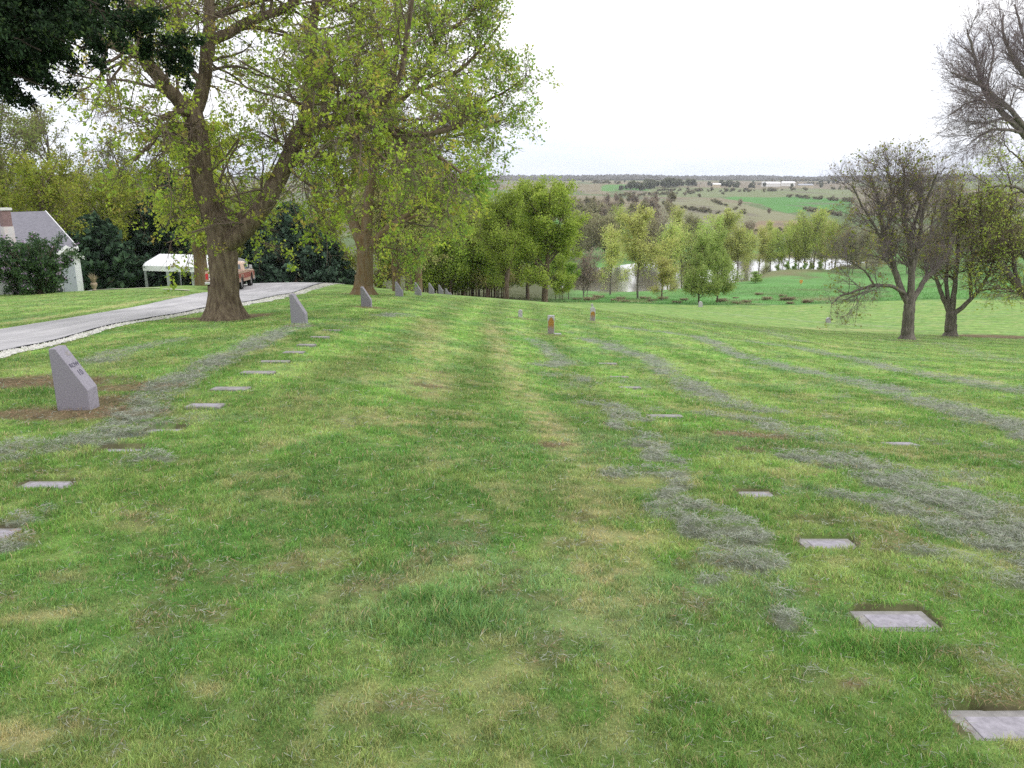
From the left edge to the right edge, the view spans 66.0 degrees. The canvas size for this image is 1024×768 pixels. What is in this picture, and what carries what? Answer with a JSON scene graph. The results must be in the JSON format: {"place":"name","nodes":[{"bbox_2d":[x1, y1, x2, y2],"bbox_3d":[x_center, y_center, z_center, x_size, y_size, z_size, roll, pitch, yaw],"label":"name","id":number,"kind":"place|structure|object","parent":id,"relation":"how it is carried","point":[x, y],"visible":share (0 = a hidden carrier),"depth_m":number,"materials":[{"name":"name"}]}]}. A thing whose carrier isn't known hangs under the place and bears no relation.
{"place":"outdoors","nodes":[
{"label":"outdoors","id":0,"kind":"place"},
{"bbox_2d":[0,282,316,350],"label":"road","id":1,"kind":"structure","parent":0,"point":[17,336],"depth_m":23.96,"materials":[{"name":"grey asphalt"}]},
{"bbox_2d":[4,283,319,349],"bbox_3d":[-12.787,-4.363,46.002,1.730,9.534,69.619,-2,15,-7],"label":"road edge","id":2,"kind":"object","parent":1,"relation":"on","point":[152,316],"visible":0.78,"depth_m":21.35,"materials":[{"name":"grey concrete"}]},
{"bbox_2d":[205,261,254,288],"bbox_3d":[-18.295,-7.100,51.328,2.440,1.750,5.560,-2,11,-7],"label":"pickup truck","id":3,"kind":"object","parent":1,"relation":"on","point":[246,274],"visible":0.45,"depth_m":50.82,"materials":[{"name":"red paint"}]},
{"bbox_2d":[0,177,1023,767],"bbox_3d":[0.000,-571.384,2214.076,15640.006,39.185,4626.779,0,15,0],"label":"ground","id":4,"kind":"structure","parent":0,"point":[998,323],"depth_m":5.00,"materials":[{"name":"green plant"}]},
{"bbox_2d":[0,528,22,537],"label":"flat grave marker","id":5,"kind":"object","parent":4,"relation":"on","point":[5,530],"visible":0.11,"depth_m":4.57,"materials":[{"name":"stone"}]},
{"bbox_2d":[0,142,25,186],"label":"tall sparse tree","id":6,"kind":"object","parent":4,"relation":"on","point":[7,152],"visible":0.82,"depth_m":68.02,"materials":[{"name":"green plant"}]},
{"bbox_2d":[0,156,35,211],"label":"leafy maple","id":7,"kind":"object","parent":4,"relation":"on","point":[2,183],"visible":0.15,"depth_m":69.19,"materials":[{"name":"green plant"}]},
{"bbox_2d":[0,94,56,208],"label":"tall sparse tree","id":8,"kind":"object","parent":4,"relation":"on","point":[12,130],"visible":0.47,"depth_m":75.55,"materials":[{"name":"green plant"}]},
{"bbox_2d":[0,231,84,295],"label":"lilac bush","id":9,"kind":"object","parent":4,"relation":"on","point":[25,268],"visible":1,"depth_m":43.53,"materials":[{"name":"leaf"},{"name":"twig"}]},
{"bbox_2d":[0,208,91,294],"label":"white house","id":10,"kind":"structure","parent":4,"relation":"on","point":[21,225],"depth_m":49.21,"materials":[{"name":"grey"}]},
{"bbox_2d":[62,262,77,291],"bbox_3d":[-27.375,-6.610,48.760,0.098,2.000,0.800,10,18,35],"label":"door","id":11,"kind":"structure","parent":10,"relation":"in","point":[68,287],"depth_m":48.84,"materials":[{"name":"grey"}]},
{"bbox_2d":[18,481,75,487],"bbox_3d":[-3.247,0.758,5.507,0.360,0.112,0.200,0,9,0],"label":"flat grave marker","id":12,"kind":"object","parent":4,"relation":"on","point":[33,484],"visible":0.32,"depth_m":5.53,"materials":[{"name":"stone"}]},
{"bbox_2d":[0,145,98,247],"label":"leafy maple","id":13,"kind":"object","parent":4,"relation":"on","point":[49,197],"visible":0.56,"depth_m":63.58,"materials":[{"name":"green plant"}]},
{"bbox_2d":[3,94,105,229],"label":"tall sparse tree","id":14,"kind":"object","parent":4,"relation":"on","point":[41,117],"visible":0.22,"depth_m":91.12,"materials":[{"name":"green plant"}]},
{"bbox_2d":[48,345,99,410],"bbox_3d":[-4.452,0.019,8.044,0.335,0.810,0.190,0,15,0],"label":"row marker","id":15,"kind":"object","parent":4,"relation":"on","point":[75,386],"visible":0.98,"depth_m":7.96,"materials":[{"name":"grey stone"}]},
{"bbox_2d":[60,162,146,254],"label":"leafy maple","id":16,"kind":"object","parent":4,"relation":"on","point":[115,219],"visible":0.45,"depth_m":71.02,"materials":[{"name":"green plant"}]},
{"bbox_2d":[0,0,207,113],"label":"cedar tree","id":17,"kind":"object","parent":4,"relation":"on","point":[33,40],"visible":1,"depth_m":8.53,"materials":[{"name":"green plant"}]},
{"bbox_2d":[66,210,148,290],"bbox_3d":[-34.561,-10.735,65.947,7.508,7.576,8.921,0,15,0],"label":"pine tree","id":18,"kind":"object","parent":4,"relation":"on","point":[112,261],"visible":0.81,"depth_m":64.11,"materials":[{"name":"green plant"}]},
{"bbox_2d":[87,121,148,214],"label":"tall sparse tree","id":19,"kind":"object","parent":4,"relation":"on","point":[121,157],"visible":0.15,"depth_m":102.92,"materials":[{"name":"green plant"}]},
{"bbox_2d":[86,209,151,290],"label":"pine tree","id":20,"kind":"object","parent":4,"relation":"on","point":[130,228],"visible":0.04,"depth_m":73.86,"materials":[{"name":"green plant"}]},
{"bbox_2d":[102,155,165,245],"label":"leafy maple","id":21,"kind":"object","parent":4,"relation":"on","point":[128,186],"visible":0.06,"depth_m":79.86,"materials":[{"name":"green plant"}]},
{"bbox_2d":[122,162,206,287],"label":"pine tree","id":22,"kind":"object","parent":4,"relation":"on","point":[152,250],"visible":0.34,"depth_m":71.78,"materials":[{"name":"green plant"}]},
{"bbox_2d":[0,283,339,357],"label":"gravel verge","id":23,"kind":"structure","parent":4,"relation":"on","point":[322,285],"depth_m":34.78,"materials":[{"name":"grey gravel"}]},
{"bbox_2d":[148,91,238,285],"bbox_3d":[-21.702,-13.138,54.100,6.205,13.963,8.121,0,15,0],"label":"mossy tree","id":24,"kind":"object","parent":4,"relation":"on","point":[200,280],"visible":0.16,"depth_m":53.62,"materials":[{"name":"green plant"}]},
{"bbox_2d":[143,254,247,286],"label":"carport","id":25,"kind":"object","parent":4,"relation":"on","point":[157,262],"visible":0.29,"depth_m":65.63,"materials":[{"name":"white metal"}]},
{"bbox_2d":[184,403,225,409],"bbox_3d":[-3.176,0.282,8.167,0.360,0.138,0.200,0,9,0],"label":"flat grave marker","id":26,"kind":"object","parent":4,"relation":"on","point":[217,406],"visible":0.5,"depth_m":8.11,"materials":[{"name":"stone"}]},
{"bbox_2d":[209,387,250,391],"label":"flat grave marker","id":27,"kind":"object","parent":4,"relation":"on","point":[229,388],"visible":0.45,"depth_m":9.11,"materials":[{"name":"stone"}]},
{"bbox_2d":[217,170,246,257],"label":"leafy maple","id":28,"kind":"object","parent":4,"relation":"on","point":[240,252],"visible":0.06,"depth_m":95.90,"materials":[{"name":"green plant"}]},
{"bbox_2d":[228,160,285,221],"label":"leafy maple","id":29,"kind":"object","parent":4,"relation":"on","point":[275,206],"visible":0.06,"depth_m":100.51,"materials":[{"name":"green plant"}]},
{"bbox_2d":[240,371,275,374],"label":"flat grave marker","id":30,"kind":"object","parent":4,"relation":"on","point":[259,372],"visible":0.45,"depth_m":10.31,"materials":[{"name":"stone"}]},
{"bbox_2d":[28,0,507,321],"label":"maple tree","id":31,"kind":"object","parent":4,"relation":"on","point":[226,239],"visible":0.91,"depth_m":20.14,"materials":[{"name":"green plant"}]},
{"bbox_2d":[241,223,298,283],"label":"pine tree","id":32,"kind":"object","parent":4,"relation":"on","point":[248,249],"visible":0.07,"depth_m":85.83,"materials":[{"name":"green plant"}]},
{"bbox_2d":[250,200,339,282],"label":"pine tree","id":33,"kind":"object","parent":4,"relation":"on","point":[311,264],"visible":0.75,"depth_m":77.43,"materials":[{"name":"green plant"}]},
{"bbox_2d":[289,293,307,323],"bbox_3d":[-4.867,-1.639,18.007,0.335,0.850,0.200,0,15,0],"label":"row marker","id":34,"kind":"object","parent":4,"relation":"on","point":[298,312],"visible":0.63,"depth_m":17.92,"materials":[{"name":"grey stone"}]},
{"bbox_2d":[296,181,357,272],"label":"leafy maple","id":35,"kind":"object","parent":4,"relation":"on","point":[330,233],"visible":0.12,"depth_m":97.51,"materials":[{"name":"green plant"}]},
{"bbox_2d":[299,235,355,284],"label":"pine tree","id":36,"kind":"object","parent":4,"relation":"on","point":[345,276],"visible":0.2,"depth_m":90.87,"materials":[{"name":"green plant"}]},
{"bbox_2d":[360,287,371,306],"bbox_3d":[-4.875,-2.843,26.378,0.335,0.810,0.200,0,15,0],"label":"row marker","id":37,"kind":"object","parent":4,"relation":"on","point":[366,300],"visible":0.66,"depth_m":26.29,"materials":[{"name":"grey stone"}]},
{"bbox_2d":[331,191,404,288],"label":"leafy maple","id":38,"kind":"object","parent":4,"relation":"on","point":[383,269],"visible":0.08,"depth_m":92.99,"materials":[{"name":"green plant"}]},
{"bbox_2d":[227,0,563,295],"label":"maple tree","id":39,"kind":"object","parent":4,"relation":"on","point":[469,180],"visible":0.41,"depth_m":33.20,"materials":[{"name":"green plant"}]},
{"bbox_2d":[349,97,443,290],"bbox_3d":[-6.335,-10.669,45.739,6.150,11.630,5.727,-9,17,-30],"label":"budding maple","id":40,"kind":"object","parent":4,"relation":"on","point":[425,250],"visible":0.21,"depth_m":45.05,"materials":[{"name":"green plant"}]},
{"bbox_2d":[341,155,454,290],"bbox_3d":[-7.758,-11.387,53.258,8.044,11.183,7.242,-7,16,-24],"label":"budding maple","id":41,"kind":"object","parent":4,"relation":"on","point":[431,260],"visible":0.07,"depth_m":52.96,"materials":[{"name":"green plant"}]},
{"bbox_2d":[380,155,452,291],"bbox_3d":[-7.704,-12.708,58.836,6.798,12.854,6.330,-6,16,-22],"label":"budding maple","id":42,"kind":"object","parent":4,"relation":"on","point":[418,275],"visible":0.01,"depth_m":59.76,"materials":[{"name":"green plant"}]},
{"bbox_2d":[422,216,462,293],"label":"young tree","id":43,"kind":"object","parent":4,"relation":"on","point":[429,279],"visible":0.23,"depth_m":83.03,"materials":[{"name":"green plant"}]},
{"bbox_2d":[423,179,490,292],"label":"young tree","id":44,"kind":"object","parent":4,"relation":"on","point":[459,265],"visible":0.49,"depth_m":81.82,"materials":[{"name":"green plant"}]},
{"bbox_2d":[452,217,488,295],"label":"young tree","id":45,"kind":"object","parent":4,"relation":"on","point":[464,287],"visible":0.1,"depth_m":85.93,"materials":[{"name":"green plant"}]},
{"bbox_2d":[450,206,491,296],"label":"young tree","id":46,"kind":"object","parent":4,"relation":"on","point":[478,278],"visible":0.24,"depth_m":83.60,"materials":[{"name":"green plant"}]},
{"bbox_2d":[471,233,495,296],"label":"young tree","id":47,"kind":"object","parent":4,"relation":"on","point":[483,268],"visible":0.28,"depth_m":84.11,"materials":[{"name":"green plant"}]},
{"bbox_2d":[465,193,504,297],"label":"young tree","id":48,"kind":"object","parent":4,"relation":"on","point":[494,274],"visible":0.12,"depth_m":87.29,"materials":[{"name":"green plant"}]},
{"bbox_2d":[467,182,531,298],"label":"willow tree","id":49,"kind":"object","parent":4,"relation":"on","point":[497,227],"visible":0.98,"depth_m":74.18,"materials":[{"name":"green plant"}]},
{"bbox_2d":[0,291,1023,767],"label":"grass clippings","id":50,"kind":"object","parent":4,"relation":"on","point":[748,549],"depth_m":5.27,"materials":[{"name":"grey plant"}]},
{"bbox_2d":[15,174,1023,181],"bbox_3d":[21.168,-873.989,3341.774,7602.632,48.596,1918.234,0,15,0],"label":"woods","id":51,"kind":"object","parent":4,"relation":"on","point":[614,177],"visible":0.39,"depth_m":2886.74,"materials":[{"name":"green plant"}]},
{"bbox_2d":[507,202,554,299],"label":"willow tree","id":52,"kind":"object","parent":4,"relation":"on","point":[528,285],"visible":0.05,"depth_m":103.38,"materials":[{"name":"green plant"}]},
{"bbox_2d":[511,174,591,301],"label":"willow tree","id":53,"kind":"object","parent":4,"relation":"on","point":[552,235],"visible":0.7,"depth_m":77.58,"materials":[{"name":"green plant"}]},
{"bbox_2d":[548,315,560,334],"bbox_3d":[1.316,-1.734,24.451,0.430,0.800,0.106,0,15,0],"label":"headstone","id":54,"kind":"object","parent":4,"relation":"on","point":[551,319],"visible":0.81,"depth_m":24.37,"materials":[{"name":"white stone"}]},
{"bbox_2d":[542,251,568,299],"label":"young tree","id":55,"kind":"object","parent":4,"relation":"on","point":[554,260],"visible":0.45,"depth_m":106.73,"materials":[{"name":"green plant"}]},
{"bbox_2d":[552,253,577,299],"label":"young tree","id":56,"kind":"object","parent":4,"relation":"on","point":[562,277],"visible":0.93,"depth_m":99.19,"materials":[{"name":"green plant"}]},
{"bbox_2d":[555,261,580,298],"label":"young tree","id":57,"kind":"object","parent":4,"relation":"on","point":[572,266],"visible":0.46,"depth_m":104.73,"materials":[{"name":"green plant"}]},
{"bbox_2d":[562,211,597,260],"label":"bare scrub tree","id":58,"kind":"object","parent":4,"relation":"on","point":[582,244],"visible":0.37,"depth_m":220.24,"materials":[{"name":"grey plant"}]},
{"bbox_2d":[570,245,605,296],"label":"bare scrub tree","id":59,"kind":"object","parent":4,"relation":"on","point":[586,273],"visible":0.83,"depth_m":139.18,"materials":[{"name":"grey plant"}]},
{"bbox_2d":[584,215,604,255],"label":"bare scrub tree","id":60,"kind":"object","parent":4,"relation":"on","point":[596,241],"visible":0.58,"depth_m":227.22,"materials":[{"name":"grey plant"}]},
{"bbox_2d":[238,177,971,190],"bbox_3d":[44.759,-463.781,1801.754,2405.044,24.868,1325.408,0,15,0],"label":"treeline","id":61,"kind":"object","parent":4,"relation":"on","point":[646,183],"visible":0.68,"depth_m":1301.05,"materials":[{"name":"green plant"}]},
{"bbox_2d":[594,211,619,255],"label":"bare scrub tree","id":62,"kind":"object","parent":4,"relation":"on","point":[606,219],"visible":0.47,"depth_m":228.57,"materials":[{"name":"grey plant"}]},
{"bbox_2d":[593,223,629,294],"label":"pond tree","id":63,"kind":"object","parent":4,"relation":"on","point":[612,245],"visible":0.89,"depth_m":147.77,"materials":[{"name":"green plant"}]},
{"bbox_2d":[547,191,676,226],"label":"brown woods","id":64,"kind":"object","parent":4,"relation":"on","point":[598,208],"visible":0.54,"depth_m":494.00,"materials":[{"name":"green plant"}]},
{"bbox_2d":[611,204,633,255],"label":"pond tree","id":65,"kind":"object","parent":4,"relation":"on","point":[621,210],"visible":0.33,"depth_m":234.35,"materials":[{"name":"green plant"}]},
{"bbox_2d":[614,201,681,298],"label":"poplar tree","id":66,"kind":"object","parent":4,"relation":"on","point":[635,245],"visible":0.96,"depth_m":110.34,"materials":[{"name":"green plant"}]},
{"bbox_2d":[635,215,662,254],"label":"bare scrub tree","id":67,"kind":"object","parent":4,"relation":"on","point":[653,232],"visible":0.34,"depth_m":223.29,"materials":[{"name":"grey plant"}]},
{"bbox_2d":[646,206,673,243],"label":"bare scrub tree","id":68,"kind":"object","parent":4,"relation":"on","point":[663,222],"visible":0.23,"depth_m":229.94,"materials":[{"name":"grey plant"}]},
{"bbox_2d":[647,253,681,300],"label":"pond tree","id":69,"kind":"object","parent":4,"relation":"on","point":[664,265],"visible":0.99,"depth_m":103.06,"materials":[{"name":"green plant"}]},
{"bbox_2d":[646,414,683,418],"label":"flat grave marker","id":70,"kind":"object","parent":4,"relation":"on","point":[669,416],"visible":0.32,"depth_m":9.58,"materials":[{"name":"stone"}]},
{"bbox_2d":[653,216,691,289],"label":"pond tree","id":71,"kind":"object","parent":4,"relation":"on","point":[675,228],"visible":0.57,"depth_m":155.29,"materials":[{"name":"green plant"}]},
{"bbox_2d":[666,205,690,245],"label":"pond tree","id":72,"kind":"object","parent":4,"relation":"on","point":[677,215],"visible":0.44,"depth_m":234.28,"materials":[{"name":"green plant"}]},
{"bbox_2d":[673,225,709,285],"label":"pond tree","id":73,"kind":"object","parent":4,"relation":"on","point":[690,256],"visible":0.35,"depth_m":165.35,"materials":[{"name":"green plant"}]},
{"bbox_2d":[572,292,813,303],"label":"brush","id":74,"kind":"object","parent":4,"relation":"on","point":[782,298],"visible":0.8,"depth_m":100.99,"materials":[{"name":"brown plant"}]},
{"bbox_2d":[682,212,703,247],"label":"bare scrub tree","id":75,"kind":"object","parent":4,"relation":"on","point":[689,219],"visible":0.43,"depth_m":244.03,"materials":[{"name":"grey plant"}]},
{"bbox_2d":[676,230,724,302],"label":"green tree","id":76,"kind":"object","parent":4,"relation":"on","point":[694,283],"visible":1,"depth_m":91.12,"materials":[{"name":"green plant"}]},
{"bbox_2d":[684,212,726,269],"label":"pond tree","id":77,"kind":"object","parent":4,"relation":"on","point":[717,223],"visible":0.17,"depth_m":174.82,"materials":[{"name":"green plant"}]},
{"bbox_2d":[592,178,852,231],"bbox_3d":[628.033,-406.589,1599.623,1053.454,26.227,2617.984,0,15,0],"label":"hedgerows","id":78,"kind":"object","parent":4,"relation":"on","point":[719,202],"visible":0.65,"depth_m":939.77,"materials":[{"name":"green plant"}]},
{"bbox_2d":[701,226,743,301],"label":"green tree","id":79,"kind":"object","parent":4,"relation":"on","point":[726,267],"visible":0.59,"depth_m":94.81,"materials":[{"name":"green plant"}]},
{"bbox_2d":[703,205,766,274],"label":"poplar tree","id":80,"kind":"object","parent":4,"relation":"on","point":[730,217],"visible":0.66,"depth_m":185.17,"materials":[{"name":"green plant"}]},
{"bbox_2d":[720,220,754,277],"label":"pond tree","id":81,"kind":"object","parent":4,"relation":"on","point":[738,233],"visible":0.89,"depth_m":183.01,"materials":[{"name":"green plant"}]},
{"bbox_2d":[460,281,1022,304],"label":"meadow grass","id":82,"kind":"structure","parent":4,"relation":"on","point":[630,299],"depth_m":109.50,"materials":[{"name":"green plant"}]},
{"bbox_2d":[739,228,759,268],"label":"pond tree","id":83,"kind":"object","parent":4,"relation":"on","point":[752,260],"visible":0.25,"depth_m":203.09,"materials":[{"name":"green plant"}]},
{"bbox_2d":[743,217,757,239],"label":"bare scrub tree","id":84,"kind":"object","parent":4,"relation":"on","point":[752,225],"visible":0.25,"depth_m":262.30,"materials":[{"name":"grey plant"}]},
{"bbox_2d":[739,492,772,498],"bbox_3d":[1.683,0.817,5.434,0.240,0.112,0.200,0,6,0],"label":"flat grave marker","id":85,"kind":"object","parent":4,"relation":"on","point":[763,493],"visible":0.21,"depth_m":5.46,"materials":[{"name":"stone"}]},
{"bbox_2d":[750,271,762,282],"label":"green tree","id":86,"kind":"object","parent":4,"relation":"on","point":[755,277],"visible":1,"depth_m":155.52,"materials":[{"name":"green plant"}]},
{"bbox_2d":[756,225,772,266],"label":"pond tree","id":87,"kind":"object","parent":4,"relation":"on","point":[763,233],"visible":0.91,"depth_m":206.49,"materials":[{"name":"green plant"}]},
{"bbox_2d":[762,226,781,264],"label":"pond tree","id":88,"kind":"object","parent":4,"relation":"on","point":[767,257],"visible":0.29,"depth_m":212.07,"materials":[{"name":"green plant"}]},
{"bbox_2d":[761,225,796,268],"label":"pond tree","id":89,"kind":"object","parent":4,"relation":"on","point":[781,253],"visible":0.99,"depth_m":202.49,"materials":[{"name":"green plant"}]},
{"bbox_2d":[777,219,803,266],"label":"pond tree","id":90,"kind":"object","parent":4,"relation":"on","point":[791,223],"visible":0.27,"depth_m":206.29,"materials":[{"name":"green plant"}]},
{"bbox_2d":[783,206,831,265],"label":"pond tree","id":91,"kind":"object","parent":4,"relation":"on","point":[810,243],"visible":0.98,"depth_m":201.23,"materials":[{"name":"green plant"}]},
{"bbox_2d":[799,209,838,265],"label":"pond tree","id":92,"kind":"object","parent":4,"relation":"on","point":[816,231],"visible":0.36,"depth_m":206.29,"materials":[{"name":"green plant"}]},
{"bbox_2d":[798,539,855,548],"bbox_3d":[1.764,0.947,4.400,0.300,0.113,0.200,0,8,0],"label":"flat grave marker","id":93,"kind":"object","parent":4,"relation":"on","point":[827,543],"visible":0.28,"depth_m":4.41,"materials":[{"name":"stone"}]},
{"bbox_2d":[823,218,848,267],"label":"pond tree","id":94,"kind":"object","parent":4,"relation":"on","point":[833,230],"visible":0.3,"depth_m":202.40,"materials":[{"name":"green plant"}]},
{"bbox_2d":[834,225,874,272],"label":"bare scrub tree","id":95,"kind":"object","parent":4,"relation":"on","point":[853,258],"visible":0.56,"depth_m":186.00,"materials":[{"name":"grey plant"}]},
{"bbox_2d":[850,611,941,631],"bbox_3d":[1.672,1.085,3.445,0.330,0.112,0.200,0,9,0],"label":"flat grave marker","id":96,"kind":"object","parent":4,"relation":"on","point":[897,619],"visible":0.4,"depth_m":3.44,"materials":[{"name":"stone"}]},
{"bbox_2d":[803,132,992,339],"bbox_3d":[18.642,-6.917,38.325,10.536,10.574,5.657,-11,18,-35],"label":"budding tree","id":97,"kind":"object","parent":4,"relation":"on","point":[917,181],"visible":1,"depth_m":37.97,"materials":[{"name":"brown plant"}]},
{"bbox_2d":[905,163,1023,336],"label":"leafing tree","id":98,"kind":"object","parent":4,"relation":"on","point":[951,310],"visible":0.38,"depth_m":41.84,"materials":[{"name":"green plant"}]},
{"bbox_2d":[921,0,1023,178],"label":"bare tree","id":99,"kind":"object","parent":4,"relation":"on","point":[997,102],"visible":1,"depth_m":33.07,"materials":[{"name":"grey plant"}]},
{"bbox_2d":[942,123,1023,311],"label":"leafing tree","id":100,"kind":"object","parent":4,"relation":"on","point":[985,214],"visible":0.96,"depth_m":39.57,"materials":[{"name":"green plant"}]},
{"bbox_2d":[945,710,1023,740],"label":"flat grave marker","id":101,"kind":"object","parent":4,"relation":"on","point":[998,723],"visible":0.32,"depth_m":2.69,"materials":[{"name":"stone"}]},
{"bbox_2d":[0,0,1023,176],"label":"sky","id":102,"kind":"structure","parent":0,"point":[781,88],"materials":[{"name":"white"}]},
{"bbox_2d":[562,256,864,291],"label":"water","id":103,"kind":"structure","parent":0,"point":[630,284],"depth_m":188.15,"materials":[{"name":"grey liquid"}]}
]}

